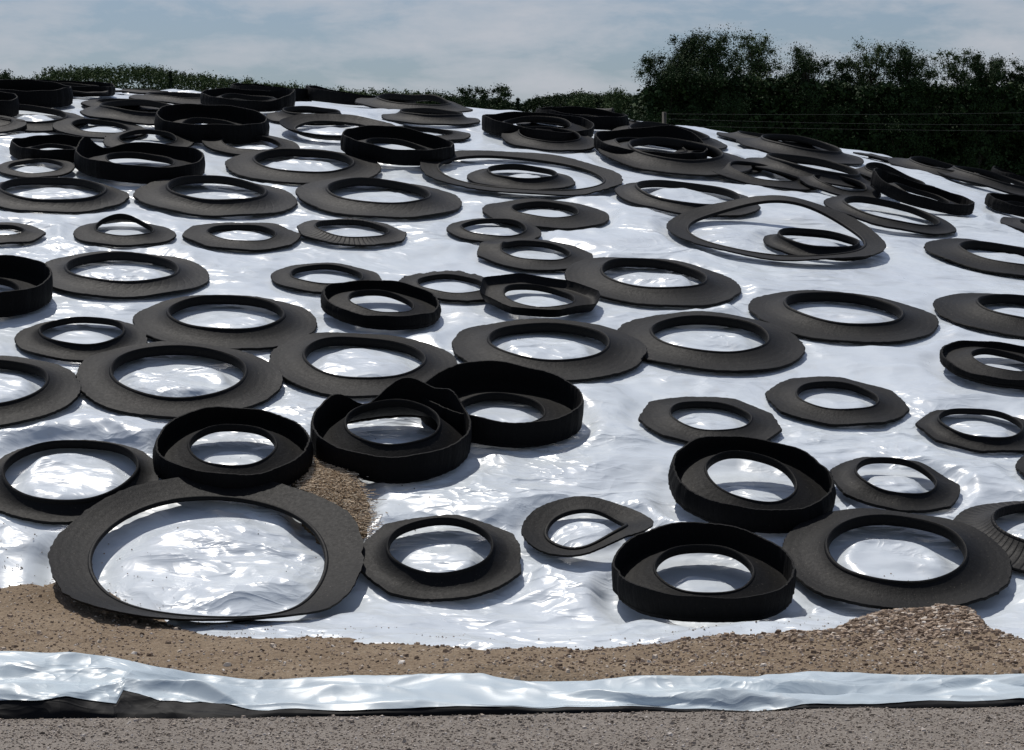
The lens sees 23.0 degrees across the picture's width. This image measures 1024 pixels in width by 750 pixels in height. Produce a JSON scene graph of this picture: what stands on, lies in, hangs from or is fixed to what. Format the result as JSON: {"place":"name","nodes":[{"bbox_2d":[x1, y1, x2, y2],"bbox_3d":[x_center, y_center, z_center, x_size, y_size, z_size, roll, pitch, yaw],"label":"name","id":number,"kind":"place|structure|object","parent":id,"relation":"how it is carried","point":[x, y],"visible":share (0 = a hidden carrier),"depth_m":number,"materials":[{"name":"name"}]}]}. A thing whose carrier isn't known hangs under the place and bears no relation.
{"place":"outdoors","nodes":[
{"label":"outdoors","id":0,"kind":"place"},
{"bbox_2d":[0,582,1023,680],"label":"dirt","id":1,"kind":"structure","parent":0,"point":[157,644],"depth_m":10.20,"materials":[{"name":"brown gravel"}]},
{"bbox_2d":[0,705,1023,749],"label":"gravel road","id":2,"kind":"structure","parent":0,"point":[652,744],"depth_m":8.78,"materials":[{"name":"grey gravel"}]},
{"bbox_2d":[0,651,1023,718],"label":"folded sheet edge","id":3,"kind":"object","parent":2,"relation":"on","point":[39,685],"visible":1,"depth_m":9.25,"materials":[{"name":"white plastic"}]},
{"bbox_2d":[0,0,1023,111],"label":"sky","id":4,"kind":"structure","parent":0,"point":[532,47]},
{"label":"ground","id":5,"kind":"structure","parent":0,"visible":0},
{"bbox_2d":[0,63,435,103],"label":"distant hedge","id":6,"kind":"object","parent":5,"relation":"on","point":[159,77],"visible":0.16,"depth_m":190.17,"materials":[{"name":"green plant"}]},
{"bbox_2d":[0,88,1023,649],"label":"plastic sheet","id":7,"kind":"object","parent":5,"relation":"on","point":[214,558],"visible":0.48,"depth_m":13.93,"materials":[{"name":"white plastic"}]},
{"bbox_2d":[0,222,45,244],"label":"tyre sidewall","id":8,"kind":"object","parent":7,"relation":"on","point":[28,234],"visible":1,"depth_m":16.66,"materials":[{"name":"rubber"}]},
{"bbox_2d":[0,255,52,316],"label":"cut tyre","id":9,"kind":"object","parent":7,"relation":"on","point":[29,281],"visible":1,"depth_m":15.35,"materials":[{"name":"black rubber"}]},
{"bbox_2d":[0,79,72,107],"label":"cut tyre","id":10,"kind":"object","parent":7,"relation":"on","point":[47,94],"visible":0.78,"depth_m":21.41,"materials":[{"name":"black rubber"}]},
{"bbox_2d":[0,158,74,177],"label":"tyre sidewall","id":11,"kind":"object","parent":7,"relation":"on","point":[67,168],"visible":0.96,"depth_m":18.64,"materials":[{"name":"rubber"}]},
{"bbox_2d":[0,355,80,427],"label":"tyre sidewall","id":12,"kind":"object","parent":7,"relation":"on","point":[59,390],"visible":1,"depth_m":13.62,"materials":[{"name":"rubber"}]},
{"bbox_2d":[0,104,86,132],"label":"tyre sidewall","id":13,"kind":"object","parent":7,"relation":"on","point":[38,126],"visible":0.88,"depth_m":20.42,"materials":[{"name":"rubber"}]},
{"bbox_2d":[9,134,81,162],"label":"cut tyre","id":14,"kind":"object","parent":7,"relation":"on","point":[32,146],"visible":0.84,"depth_m":19.34,"materials":[{"name":"black rubber"}]},
{"bbox_2d":[0,177,129,213],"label":"tyre sidewall","id":15,"kind":"object","parent":7,"relation":"on","point":[107,197],"visible":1,"depth_m":17.62,"materials":[{"name":"rubber"}]},
{"bbox_2d":[38,79,115,96],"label":"cut tyre","id":16,"kind":"object","parent":7,"relation":"on","point":[90,86],"visible":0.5,"depth_m":22.51,"materials":[{"name":"black rubber"}]},
{"bbox_2d":[0,440,159,524],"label":"tyre sidewall","id":17,"kind":"object","parent":7,"relation":"on","point":[16,503],"visible":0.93,"depth_m":12.51,"materials":[{"name":"black rubber"}]},
{"bbox_2d":[14,317,147,362],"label":"tyre sidewall","id":18,"kind":"object","parent":7,"relation":"on","point":[33,340],"visible":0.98,"depth_m":14.44,"materials":[{"name":"rubber"}]},
{"bbox_2d":[52,118,146,139],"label":"tyre sidewall","id":19,"kind":"object","parent":7,"relation":"on","point":[66,126],"visible":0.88,"depth_m":20.29,"materials":[{"name":"rubber"}]},
{"bbox_2d":[73,213,176,246],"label":"tyre sidewall","id":20,"kind":"object","parent":7,"relation":"on","point":[91,234],"visible":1,"depth_m":16.76,"materials":[{"name":"rubber"}]},
{"bbox_2d":[46,251,209,299],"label":"tyre sidewall","id":21,"kind":"object","parent":7,"relation":"on","point":[188,275],"visible":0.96,"depth_m":15.71,"materials":[{"name":"rubber"}]},
{"bbox_2d":[80,99,195,125],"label":"tyre sidewall","id":22,"kind":"object","parent":7,"relation":"on","point":[108,110],"visible":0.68,"depth_m":20.76,"materials":[{"name":"rubber"}]},
{"bbox_2d":[74,136,204,183],"bbox_3d":[-2.788,-1.606,18.831,0.974,0.376,0.950,0,3,0],"label":"cut tyre","id":23,"kind":"object","parent":7,"relation":"on","point":[91,158],"visible":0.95,"depth_m":18.77,"materials":[{"name":"black rubber"}]},
{"bbox_2d":[103,129,193,147],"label":"tyre sidewall","id":24,"kind":"object","parent":7,"relation":"on","point":[111,140],"visible":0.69,"depth_m":19.96,"materials":[{"name":"rubber"}]},
{"bbox_2d":[129,92,202,104],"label":"tyre sidewall","id":25,"kind":"object","parent":7,"relation":"on","point":[177,97],"visible":0.66,"depth_m":22.27,"materials":[{"name":"rubber"}]},
{"bbox_2d":[76,341,282,418],"bbox_3d":[-1.853,0.023,14.008,1.151,0.391,1.070,0,3,0],"label":"tyre sidewall","id":26,"kind":"object","parent":7,"relation":"on","point":[260,382],"visible":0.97,"depth_m":13.88,"materials":[{"name":"rubber"}]},
{"bbox_2d":[48,477,363,620],"bbox_3d":[-1.446,0.809,11.826,1.486,0.536,1.731,0,3,0],"label":"tyre sidewall","id":27,"kind":"object","parent":7,"relation":"on","point":[332,527],"visible":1,"depth_m":12.11,"materials":[{"name":"rubber"}]},
{"bbox_2d":[154,103,269,143],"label":"cut tyre","id":28,"kind":"object","parent":7,"relation":"on","point":[229,124],"visible":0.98,"depth_m":20.49,"materials":[{"name":"black rubber"}]},
{"bbox_2d":[133,175,297,217],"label":"tyre sidewall","id":29,"kind":"object","parent":7,"relation":"on","point":[162,195],"visible":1,"depth_m":17.84,"materials":[{"name":"rubber"}]},
{"bbox_2d":[132,295,317,350],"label":"tyre sidewall","id":30,"kind":"object","parent":7,"relation":"on","point":[157,322],"visible":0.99,"depth_m":14.85,"materials":[{"name":"rubber"}]},
{"bbox_2d":[152,406,313,488],"bbox_3d":[-1.435,0.388,12.947,0.825,0.420,0.770,0,3,0],"label":"cut tyre","id":31,"kind":"object","parent":7,"relation":"on","point":[288,461],"visible":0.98,"depth_m":12.94,"materials":[{"name":"black rubber"}]},
{"bbox_2d":[182,222,300,251],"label":"tyre sidewall","id":32,"kind":"object","parent":7,"relation":"on","point":[203,236],"visible":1,"depth_m":16.91,"materials":[{"name":"rubber"}]},
{"bbox_2d":[200,88,295,111],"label":"cut tyre","id":33,"kind":"object","parent":7,"relation":"on","point":[265,101],"visible":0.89,"depth_m":22.01,"materials":[{"name":"black rubber"}]},
{"bbox_2d":[201,135,299,155],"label":"tyre sidewall","id":34,"kind":"object","parent":7,"relation":"on","point":[218,145],"visible":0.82,"depth_m":19.92,"materials":[{"name":"black rubber"}]},
{"bbox_2d":[225,148,380,184],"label":"tyre sidewall","id":35,"kind":"object","parent":7,"relation":"on","point":[247,165],"visible":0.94,"depth_m":19.11,"materials":[{"name":"rubber"}]},
{"bbox_2d":[266,106,342,125],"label":"tyre sidewall","id":36,"kind":"object","parent":7,"relation":"on","point":[277,117],"visible":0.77,"depth_m":21.63,"materials":[{"name":"rubber"}]},
{"bbox_2d":[271,262,381,293],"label":"tyre sidewall","id":37,"kind":"object","parent":7,"relation":"on","point":[283,277],"visible":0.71,"depth_m":16.11,"materials":[{"name":"rubber"}]},
{"bbox_2d":[279,113,394,140],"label":"tyre sidewall","id":38,"kind":"object","parent":7,"relation":"on","point":[293,123],"visible":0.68,"depth_m":21.13,"materials":[{"name":"black rubber"}]},
{"bbox_2d":[293,455,386,537],"bbox_3d":[-0.905,0.598,12.683,0.461,0.420,1.176,-1,3,-19],"label":"spilled straw","id":39,"kind":"object","parent":7,"relation":"on","point":[339,487],"visible":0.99,"depth_m":12.63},
{"bbox_2d":[297,218,406,246],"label":"tyre sidewall","id":40,"kind":"object","parent":7,"relation":"on","point":[310,229],"visible":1,"depth_m":17.12,"materials":[{"name":"rubber"}]},
{"bbox_2d":[305,85,415,105],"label":"cut tyre","id":41,"kind":"object","parent":7,"relation":"on","point":[318,93],"visible":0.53,"depth_m":23.42,"materials":[{"name":"black rubber"}]},
{"bbox_2d":[269,332,457,398],"bbox_3d":[-0.852,-0.063,14.430,1.086,0.341,1.050,0,3,0],"label":"tyre sidewall","id":42,"kind":"object","parent":7,"relation":"on","point":[291,363],"visible":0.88,"depth_m":14.37,"materials":[{"name":"rubber"}]},
{"bbox_2d":[295,177,461,218],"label":"tyre sidewall","id":43,"kind":"object","parent":7,"relation":"on","point":[320,195],"visible":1,"depth_m":18.11,"materials":[{"name":"rubber"}]},
{"bbox_2d":[320,280,440,329],"bbox_3d":[-0.803,-0.431,15.360,0.743,0.297,0.739,0,3,0],"label":"cut tyre","id":44,"kind":"object","parent":7,"relation":"on","point":[423,304],"visible":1,"depth_m":15.32,"materials":[{"name":"black rubber"}]},
{"bbox_2d":[310,377,471,483],"bbox_3d":[-0.635,0.283,13.197,0.848,0.512,0.872,0,3,0],"label":"cut tyre","id":45,"kind":"object","parent":7,"relation":"on","point":[444,448],"visible":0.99,"depth_m":13.07,"materials":[{"name":"black rubber"}]},
{"bbox_2d":[340,125,454,165],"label":"cut tyre","id":46,"kind":"object","parent":7,"relation":"on","point":[360,142],"visible":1,"depth_m":19.86,"materials":[{"name":"black rubber"}]},
{"bbox_2d":[355,93,472,112],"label":"tyre sidewall","id":47,"kind":"object","parent":7,"relation":"on","point":[380,101],"visible":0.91,"depth_m":22.99,"materials":[{"name":"rubber"}]},
{"bbox_2d":[381,108,479,125],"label":"tyre sidewall","id":48,"kind":"object","parent":7,"relation":"on","point":[424,116],"visible":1,"depth_m":21.75,"materials":[{"name":"rubber"}]},
{"bbox_2d":[361,514,521,601],"bbox_3d":[-0.356,0.871,12.049,0.803,0.339,0.756,0,3,0],"label":"tyre sidewall","id":49,"kind":"object","parent":7,"relation":"on","point":[498,567],"visible":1,"depth_m":11.88,"materials":[{"name":"rubber"}]},
{"bbox_2d":[399,270,484,302],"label":"tyre sidewall","id":50,"kind":"object","parent":7,"relation":"on","point":[417,279],"visible":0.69,"depth_m":16.12,"materials":[{"name":"rubber"}]},
{"bbox_2d":[446,218,541,242],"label":"tyre sidewall","id":51,"kind":"object","parent":7,"relation":"on","point":[459,231],"visible":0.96,"depth_m":17.47,"materials":[{"name":"rubber"}]},
{"bbox_2d":[421,360,583,447],"bbox_3d":[-0.058,0.152,13.694,0.900,0.436,0.870,0,3,0],"label":"cut tyre","id":52,"kind":"object","parent":7,"relation":"on","point":[556,401],"visible":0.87,"depth_m":13.87,"materials":[{"name":"black rubber"}]},
{"bbox_2d":[420,150,622,195],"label":"tyre sidewall","id":53,"kind":"object","parent":7,"relation":"on","point":[609,178],"visible":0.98,"depth_m":19.55,"materials":[{"name":"rubber"}]},
{"bbox_2d":[467,164,575,189],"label":"tyre sidewall","id":54,"kind":"object","parent":7,"relation":"on","point":[554,181],"visible":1,"depth_m":19.12,"materials":[{"name":"rubber"}]},
{"bbox_2d":[477,238,592,271],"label":"tyre sidewall","id":55,"kind":"object","parent":7,"relation":"on","point":[491,251],"visible":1,"depth_m":16.83,"materials":[{"name":"rubber"}]},
{"bbox_2d":[482,111,593,141],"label":"cut tyre","id":56,"kind":"object","parent":7,"relation":"on","point":[498,124],"visible":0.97,"depth_m":21.34,"materials":[{"name":"black rubber"}]},
{"bbox_2d":[480,273,599,316],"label":"tyre sidewall","id":57,"kind":"object","parent":7,"relation":"on","point":[581,297],"visible":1,"depth_m":15.87,"materials":[{"name":"black rubber"}]},
{"bbox_2d":[482,198,608,229],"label":"tyre sidewall","id":58,"kind":"object","parent":7,"relation":"on","point":[584,216],"visible":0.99,"depth_m":18.07,"materials":[{"name":"black rubber"}]},
{"bbox_2d":[501,126,593,151],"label":"tyre sidewall","id":59,"kind":"object","parent":7,"relation":"on","point":[517,138],"visible":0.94,"depth_m":20.75,"materials":[{"name":"rubber"}]},
{"bbox_2d":[452,318,647,381],"bbox_3d":[0.221,-0.152,14.863,1.159,0.342,1.095,0,3,0],"label":"tyre sidewall","id":60,"kind":"object","parent":7,"relation":"on","point":[621,353],"visible":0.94,"depth_m":14.76,"materials":[{"name":"rubber"}]},
{"bbox_2d":[535,106,628,129],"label":"cut tyre","id":61,"kind":"object","parent":7,"relation":"on","point":[606,120],"visible":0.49,"depth_m":22.13,"materials":[{"name":"black rubber"}]},
{"bbox_2d":[521,496,653,556],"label":"tyre sidewall","id":62,"kind":"object","parent":7,"relation":"on","point":[539,522],"visible":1,"depth_m":12.38,"materials":[{"name":"rubber"}]},
{"bbox_2d":[594,125,707,159],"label":"cut tyre","id":63,"kind":"object","parent":7,"relation":"on","point":[608,141],"visible":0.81,"depth_m":21.01,"materials":[{"name":"black rubber"}]},
{"bbox_2d":[564,257,740,307],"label":"tyre sidewall","id":64,"kind":"object","parent":7,"relation":"on","point":[713,288],"visible":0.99,"depth_m":16.23,"materials":[{"name":"rubber"}]},
{"bbox_2d":[598,137,751,176],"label":"tyre sidewall","id":65,"kind":"object","parent":7,"relation":"on","point":[639,160],"visible":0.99,"depth_m":20.24,"materials":[{"name":"rubber"}]},
{"bbox_2d":[615,180,760,216],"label":"tyre sidewall","id":66,"kind":"object","parent":7,"relation":"on","point":[634,194],"visible":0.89,"depth_m":18.82,"materials":[{"name":"rubber"}]},
{"bbox_2d":[611,522,796,622],"bbox_3d":[0.893,0.914,11.730,0.857,0.382,0.826,0,3,0],"label":"cut tyre","id":67,"kind":"object","parent":7,"relation":"on","point":[642,586],"visible":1,"depth_m":11.72,"materials":[{"name":"black rubber"}]},
{"bbox_2d":[638,396,781,443],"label":"tyre sidewall","id":68,"kind":"object","parent":7,"relation":"on","point":[657,417],"visible":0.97,"depth_m":13.80,"materials":[{"name":"rubber"}]},
{"bbox_2d":[617,311,804,372],"bbox_3d":[1.192,-0.206,15.184,1.154,0.341,1.132,0,3,0],"label":"tyre sidewall","id":69,"kind":"object","parent":7,"relation":"on","point":[781,348],"visible":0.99,"depth_m":14.99,"materials":[{"name":"rubber"}]},
{"bbox_2d":[668,436,836,533],"bbox_3d":[1.216,0.549,12.727,0.853,0.438,0.801,0,3,0],"label":"cut tyre","id":70,"kind":"object","parent":7,"relation":"on","point":[696,490],"visible":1,"depth_m":12.65,"materials":[{"name":"black rubber"}]},
{"bbox_2d":[712,161,816,190],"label":"tyre sidewall","id":71,"kind":"object","parent":7,"relation":"on","point":[794,184],"visible":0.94,"depth_m":20.01,"materials":[{"name":"rubber"}]},
{"bbox_2d":[666,195,885,260],"bbox_3d":[1.881,-1.056,17.916,1.560,0.491,1.451,0,3,0],"label":"tyre sidewall","id":72,"kind":"object","parent":7,"relation":"on","point":[678,226],"visible":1,"depth_m":18.13,"materials":[{"name":"rubber"}]},
{"bbox_2d":[736,134,863,164],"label":"tyre sidewall","id":73,"kind":"object","parent":7,"relation":"on","point":[766,143],"visible":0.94,"depth_m":21.91,"materials":[{"name":"rubber"}]},
{"bbox_2d":[746,153,870,188],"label":"tyre sidewall","id":74,"kind":"object","parent":7,"relation":"on","point":[788,165],"visible":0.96,"depth_m":20.51,"materials":[{"name":"rubber"}]},
{"bbox_2d":[763,228,869,260],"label":"tyre sidewall","id":75,"kind":"object","parent":7,"relation":"on","point":[779,241],"visible":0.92,"depth_m":17.66,"materials":[{"name":"rubber"}]},
{"bbox_2d":[765,376,909,426],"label":"tyre sidewall","id":76,"kind":"object","parent":7,"relation":"on","point":[784,398],"visible":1,"depth_m":14.15,"materials":[{"name":"rubber"}]},
{"bbox_2d":[798,174,880,197],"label":"tyre sidewall","id":77,"kind":"object","parent":7,"relation":"on","point":[813,181],"visible":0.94,"depth_m":20.06,"materials":[{"name":"rubber"}]},
{"bbox_2d":[748,290,938,343],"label":"tyre sidewall","id":78,"kind":"object","parent":7,"relation":"on","point":[910,323],"visible":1,"depth_m":15.70,"materials":[{"name":"rubber"}]},
{"bbox_2d":[823,195,956,235],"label":"tyre sidewall","id":79,"kind":"object","parent":7,"relation":"on","point":[940,227],"visible":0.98,"depth_m":18.97,"materials":[{"name":"rubber"}]},
{"bbox_2d":[830,457,959,512],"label":"tyre sidewall","id":80,"kind":"object","parent":7,"relation":"on","point":[850,482],"visible":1,"depth_m":12.83,"materials":[{"name":"rubber"}]},
{"bbox_2d":[782,508,1011,609],"bbox_3d":[1.847,0.881,12.088,1.101,0.384,1.035,0,3,0],"label":"tyre sidewall","id":81,"kind":"object","parent":7,"relation":"on","point":[982,571],"visible":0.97,"depth_m":11.95,"materials":[{"name":"rubber"}]},
{"bbox_2d":[870,168,974,215],"bbox_3d":[3.281,-1.469,20.120,0.822,0.392,0.800,0,3,0],"label":"cut tyre","id":82,"kind":"object","parent":7,"relation":"on","point":[894,187],"visible":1,"depth_m":19.99,"materials":[{"name":"black rubber"}]},
{"bbox_2d":[888,156,979,183],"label":"tyre sidewall","id":83,"kind":"object","parent":7,"relation":"on","point":[931,165],"visible":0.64,"depth_m":22.52,"materials":[{"name":"rubber"}]},
{"bbox_2d":[915,408,1023,453],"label":"tyre sidewall","id":84,"kind":"object","parent":7,"relation":"on","point":[933,426],"visible":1,"depth_m":13.75,"materials":[{"name":"rubber"}]},
{"bbox_2d":[924,238,1023,276],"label":"tyre sidewall","id":85,"kind":"object","parent":7,"relation":"on","point":[953,250],"visible":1,"depth_m":17.97,"materials":[{"name":"rubber"}]},
{"bbox_2d":[933,293,1023,338],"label":"tyre sidewall","id":86,"kind":"object","parent":7,"relation":"on","point":[968,310],"visible":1,"depth_m":16.10,"materials":[{"name":"rubber"}]},
{"bbox_2d":[937,166,1023,195],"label":"tyre sidewall","id":87,"kind":"object","parent":7,"relation":"on","point":[993,180],"visible":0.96,"depth_m":22.08,"materials":[{"name":"rubber"}]},
{"bbox_2d":[939,340,1023,389],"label":"cut tyre","id":88,"kind":"object","parent":7,"relation":"on","point":[957,358],"visible":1,"depth_m":14.86,"materials":[{"name":"black rubber"}]},
{"bbox_2d":[953,501,1023,572],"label":"tyre sidewall","id":89,"kind":"object","parent":7,"relation":"on","point":[983,518],"visible":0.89,"depth_m":12.46,"materials":[{"name":"rubber"}]},
{"bbox_2d":[984,193,1023,216],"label":"cut tyre","id":90,"kind":"object","parent":7,"relation":"on","point":[1011,204],"visible":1,"depth_m":20.56,"materials":[{"name":"black rubber"}]},
{"bbox_2d":[444,89,638,119],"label":"distant bushes","id":91,"kind":"object","parent":5,"relation":"on","point":[536,102],"visible":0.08,"depth_m":195.01,"materials":[{"name":"green plant"}]},
{"bbox_2d":[631,44,720,127],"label":"broadleaf tree","id":92,"kind":"object","parent":5,"relation":"on","point":[664,78],"visible":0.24,"depth_m":149.07,"materials":[{"name":"green plant"}]},
{"bbox_2d":[662,30,711,125],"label":"broadleaf tree","id":93,"kind":"object","parent":5,"relation":"on","point":[686,50],"visible":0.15,"depth_m":150.72,"materials":[{"name":"green plant"}]},
{"bbox_2d":[673,23,760,132],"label":"broadleaf tree","id":94,"kind":"object","parent":5,"relation":"on","point":[711,59],"visible":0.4,"depth_m":148.59,"materials":[{"name":"green plant"}]},
{"bbox_2d":[713,25,794,133],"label":"broadleaf tree","id":95,"kind":"object","parent":5,"relation":"on","point":[759,66],"visible":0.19,"depth_m":151.96,"materials":[{"name":"green plant"}]},
{"bbox_2d":[769,41,854,148],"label":"broadleaf tree","id":96,"kind":"object","parent":5,"relation":"on","point":[808,68],"visible":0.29,"depth_m":148.75,"materials":[{"name":"green plant"}]},
{"bbox_2d":[625,71,1023,175],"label":"wood undergrowth","id":97,"kind":"object","parent":5,"relation":"on","point":[841,92],"visible":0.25,"depth_m":148.93,"materials":[{"name":"green plant"}]},
{"bbox_2d":[819,55,870,150],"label":"broadleaf tree","id":98,"kind":"object","parent":5,"relation":"on","point":[846,76],"visible":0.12,"depth_m":150.72,"materials":[{"name":"green plant"}]},
{"bbox_2d":[835,36,905,152],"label":"broadleaf tree","id":99,"kind":"object","parent":5,"relation":"on","point":[870,77],"visible":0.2,"depth_m":150.98,"materials":[{"name":"green plant"}]},
{"bbox_2d":[862,39,948,158],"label":"broadleaf tree","id":100,"kind":"object","parent":5,"relation":"on","point":[907,64],"visible":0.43,"depth_m":148.76,"materials":[{"name":"green plant"}]},
{"bbox_2d":[925,48,974,157],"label":"broadleaf tree","id":101,"kind":"object","parent":5,"relation":"on","point":[954,71],"visible":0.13,"depth_m":152.79,"materials":[{"name":"green plant"}]},
{"bbox_2d":[946,50,1023,170],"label":"broadleaf tree","id":102,"kind":"object","parent":5,"relation":"on","point":[982,76],"visible":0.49,"depth_m":148.72,"materials":[{"name":"green plant"}]},
{"bbox_2d":[982,53,1023,170],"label":"broadleaf tree","id":103,"kind":"object","parent":5,"relation":"on","point":[1012,75],"visible":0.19,"depth_m":150.82,"materials":[{"name":"green plant"}]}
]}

